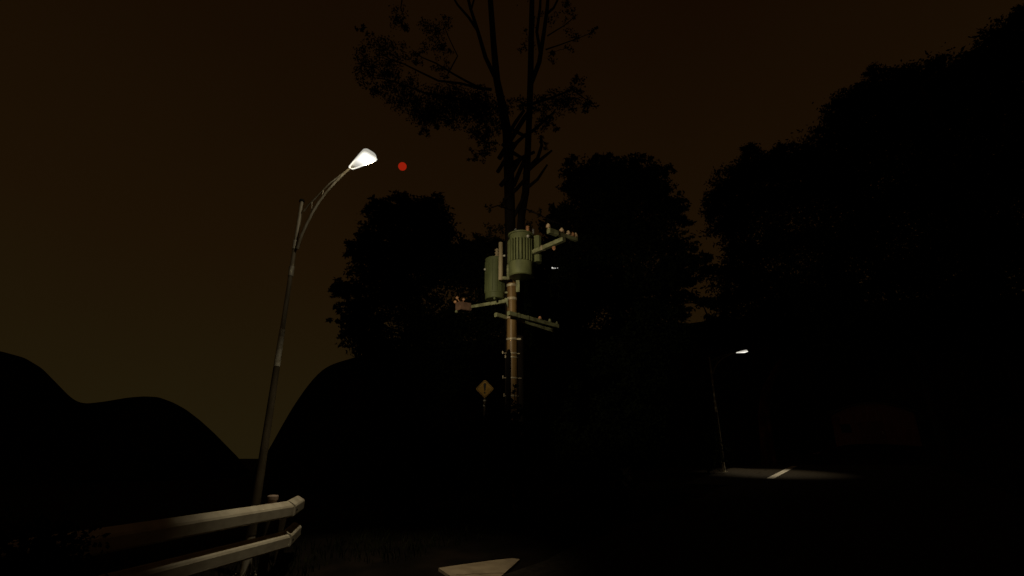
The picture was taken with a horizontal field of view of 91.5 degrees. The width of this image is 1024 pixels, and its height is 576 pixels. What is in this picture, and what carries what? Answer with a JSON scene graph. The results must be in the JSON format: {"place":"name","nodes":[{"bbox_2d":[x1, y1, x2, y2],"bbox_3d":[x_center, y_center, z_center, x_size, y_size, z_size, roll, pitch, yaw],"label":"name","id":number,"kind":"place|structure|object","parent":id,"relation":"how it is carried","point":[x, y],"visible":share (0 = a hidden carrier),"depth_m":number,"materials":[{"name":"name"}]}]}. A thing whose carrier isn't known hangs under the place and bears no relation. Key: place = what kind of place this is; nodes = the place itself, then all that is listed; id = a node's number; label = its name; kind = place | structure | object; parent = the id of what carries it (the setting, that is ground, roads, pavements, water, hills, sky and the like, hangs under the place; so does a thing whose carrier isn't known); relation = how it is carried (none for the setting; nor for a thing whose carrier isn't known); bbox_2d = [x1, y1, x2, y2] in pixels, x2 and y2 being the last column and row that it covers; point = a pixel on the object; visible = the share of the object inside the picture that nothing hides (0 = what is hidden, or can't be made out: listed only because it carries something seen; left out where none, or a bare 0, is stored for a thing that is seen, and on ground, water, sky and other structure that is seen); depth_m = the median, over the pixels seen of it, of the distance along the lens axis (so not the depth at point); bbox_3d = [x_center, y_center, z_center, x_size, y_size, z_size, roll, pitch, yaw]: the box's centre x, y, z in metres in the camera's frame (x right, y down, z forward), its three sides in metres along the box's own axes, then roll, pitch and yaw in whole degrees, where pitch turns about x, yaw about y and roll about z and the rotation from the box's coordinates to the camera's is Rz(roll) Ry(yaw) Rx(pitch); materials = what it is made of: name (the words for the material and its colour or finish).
{"place":"outdoors","nodes":[
{"label":"outdoors","id":0,"kind":"place"},
{"bbox_2d":[0,351,247,484],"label":"hill","id":1,"kind":"structure","parent":0,"point":[52,430],"depth_m":171.45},
{"bbox_2d":[65,507,553,575],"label":"grass","id":2,"kind":"structure","parent":0,"point":[162,554],"depth_m":9.10,"materials":[{"name":"plant"}]},
{"bbox_2d":[398,162,406,170],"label":"moon","id":3,"kind":"object","parent":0,"point":[402,166],"visible":1,"depth_m":2833.93,"materials":[{"name":"red"}]},
{"bbox_2d":[438,558,519,575],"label":"paving","id":4,"kind":"structure","parent":0,"point":[500,567],"depth_m":7.15,"materials":[{"name":"concrete"}]},
{"bbox_2d":[0,413,1023,575],"bbox_3d":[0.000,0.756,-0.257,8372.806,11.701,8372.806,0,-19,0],"label":"ground","id":5,"kind":"structure","parent":0,"point":[992,455],"depth_m":25.84,"materials":[{"name":"soil"}]},
{"bbox_2d":[0,505,119,575],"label":"shrub","id":6,"kind":"object","parent":5,"relation":"on","point":[37,560],"visible":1,"depth_m":3.43,"materials":[{"name":"green plant"}]},
{"bbox_2d":[1,495,304,575],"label":"guard rail","id":7,"kind":"object","parent":5,"relation":"on","point":[145,533],"visible":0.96,"depth_m":5.60,"materials":[{"name":"grey metal"}]},
{"bbox_2d":[235,149,376,575],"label":"street lamp","id":8,"kind":"object","parent":5,"relation":"on","point":[364,157],"visible":0.95,"depth_m":7.97,"materials":[{"name":"metal"}]},
{"bbox_2d":[326,190,544,511],"bbox_3d":[-2.986,2.176,21.459,9.918,14.350,4.430,0,-19,0],"label":"broadleaf tree","id":9,"kind":"object","parent":5,"relation":"on","point":[397,259],"visible":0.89,"depth_m":21.22,"materials":[{"name":"green plant"}]},
{"bbox_2d":[352,0,598,502],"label":"tall tree","id":10,"kind":"object","parent":5,"relation":"on","point":[509,181],"visible":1,"depth_m":18.14,"materials":[{"name":"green plant"}]},
{"bbox_2d":[476,380,492,513],"bbox_3d":[-0.715,4.050,12.706,0.458,3.379,0.085,-1,-19,3],"label":"warning sign","id":11,"kind":"object","parent":5,"relation":"on","point":[484,388],"visible":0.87,"depth_m":13.08,"materials":[{"name":"metal"}]},
{"bbox_2d":[454,223,577,517],"bbox_3d":[0.284,1.914,12.526,3.062,7.311,2.948,7,-20,-20],"label":"utility pole","id":12,"kind":"object","parent":5,"relation":"on","point":[525,250],"visible":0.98,"depth_m":13.27,"materials":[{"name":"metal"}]},
{"bbox_2d":[504,152,718,485],"bbox_3d":[4.108,0.450,20.761,8.184,14.535,6.121,9,-21,-24],"label":"broadleaf tree","id":13,"kind":"object","parent":5,"relation":"on","point":[603,240],"visible":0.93,"depth_m":20.40,"materials":[{"name":"green plant"}]},
{"bbox_2d":[708,350,747,471],"bbox_3d":[11.606,6.351,26.060,2.384,6.354,0.390,2,-19,-6],"label":"street lamp","id":14,"kind":"object","parent":5,"relation":"on","point":[716,414],"visible":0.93,"depth_m":26.01,"materials":[{"name":"metal"}]},
{"bbox_2d":[684,465,774,484],"bbox_3d":[12.107,9.548,25.875,1.748,0.541,17.001,-12,-22,32],"label":"road shoulder","id":15,"kind":"object","parent":5,"relation":"on","point":[733,475],"visible":0.99,"depth_m":22.74},
{"bbox_2d":[687,134,859,465],"bbox_3d":[19.595,-0.119,35.042,15.503,23.796,8.857,0,-19,0],"label":"roadside tree","id":16,"kind":"object","parent":5,"relation":"on","point":[746,173],"visible":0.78,"depth_m":34.73,"materials":[{"name":"green plant"}]},
{"bbox_2d":[828,402,921,446],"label":"shed","id":17,"kind":"structure","parent":5,"relation":"on","point":[872,423],"depth_m":53.23,"materials":[{"name":"black"}]},
{"bbox_2d":[840,424,851,432],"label":"window","id":18,"kind":"structure","parent":17,"relation":"in","point":[845,428],"depth_m":54.56,"materials":[{"name":"black glass"}]},
{"bbox_2d":[858,421,887,443],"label":"door","id":19,"kind":"structure","parent":17,"relation":"in","point":[871,432],"depth_m":53.12,"materials":[{"name":"black"}]},
{"bbox_2d":[778,42,1023,470],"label":"roadside tree","id":20,"kind":"object","parent":5,"relation":"on","point":[856,236],"visible":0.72,"depth_m":29.83,"materials":[{"name":"green plant"}]},
{"bbox_2d":[870,4,1023,427],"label":"roadside tree","id":21,"kind":"object","parent":5,"relation":"on","point":[976,76],"visible":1,"depth_m":22.11,"materials":[{"name":"green plant"}]},
{"bbox_2d":[0,0,1023,458],"label":"sky","id":22,"kind":"structure","parent":0,"point":[158,158],"materials":[{"name":"brown"}]},
{"bbox_2d":[251,300,1023,494],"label":"hill","id":23,"kind":"structure","parent":0,"point":[307,450],"depth_m":107.28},
{"bbox_2d":[502,465,1023,575],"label":"road","id":24,"kind":"structure","parent":0,"point":[864,520],"depth_m":9.83,"materials":[{"name":"black asphalt"}]},
{"bbox_2d":[768,466,795,478],"bbox_3d":[13.978,9.387,25.561,0.280,0.378,10.500,-12,-22,32],"label":"white line","id":25,"kind":"object","parent":24,"relation":"on","point":[781,472],"visible":0.99,"depth_m":24.53,"materials":[{"name":"paint"}]}
]}

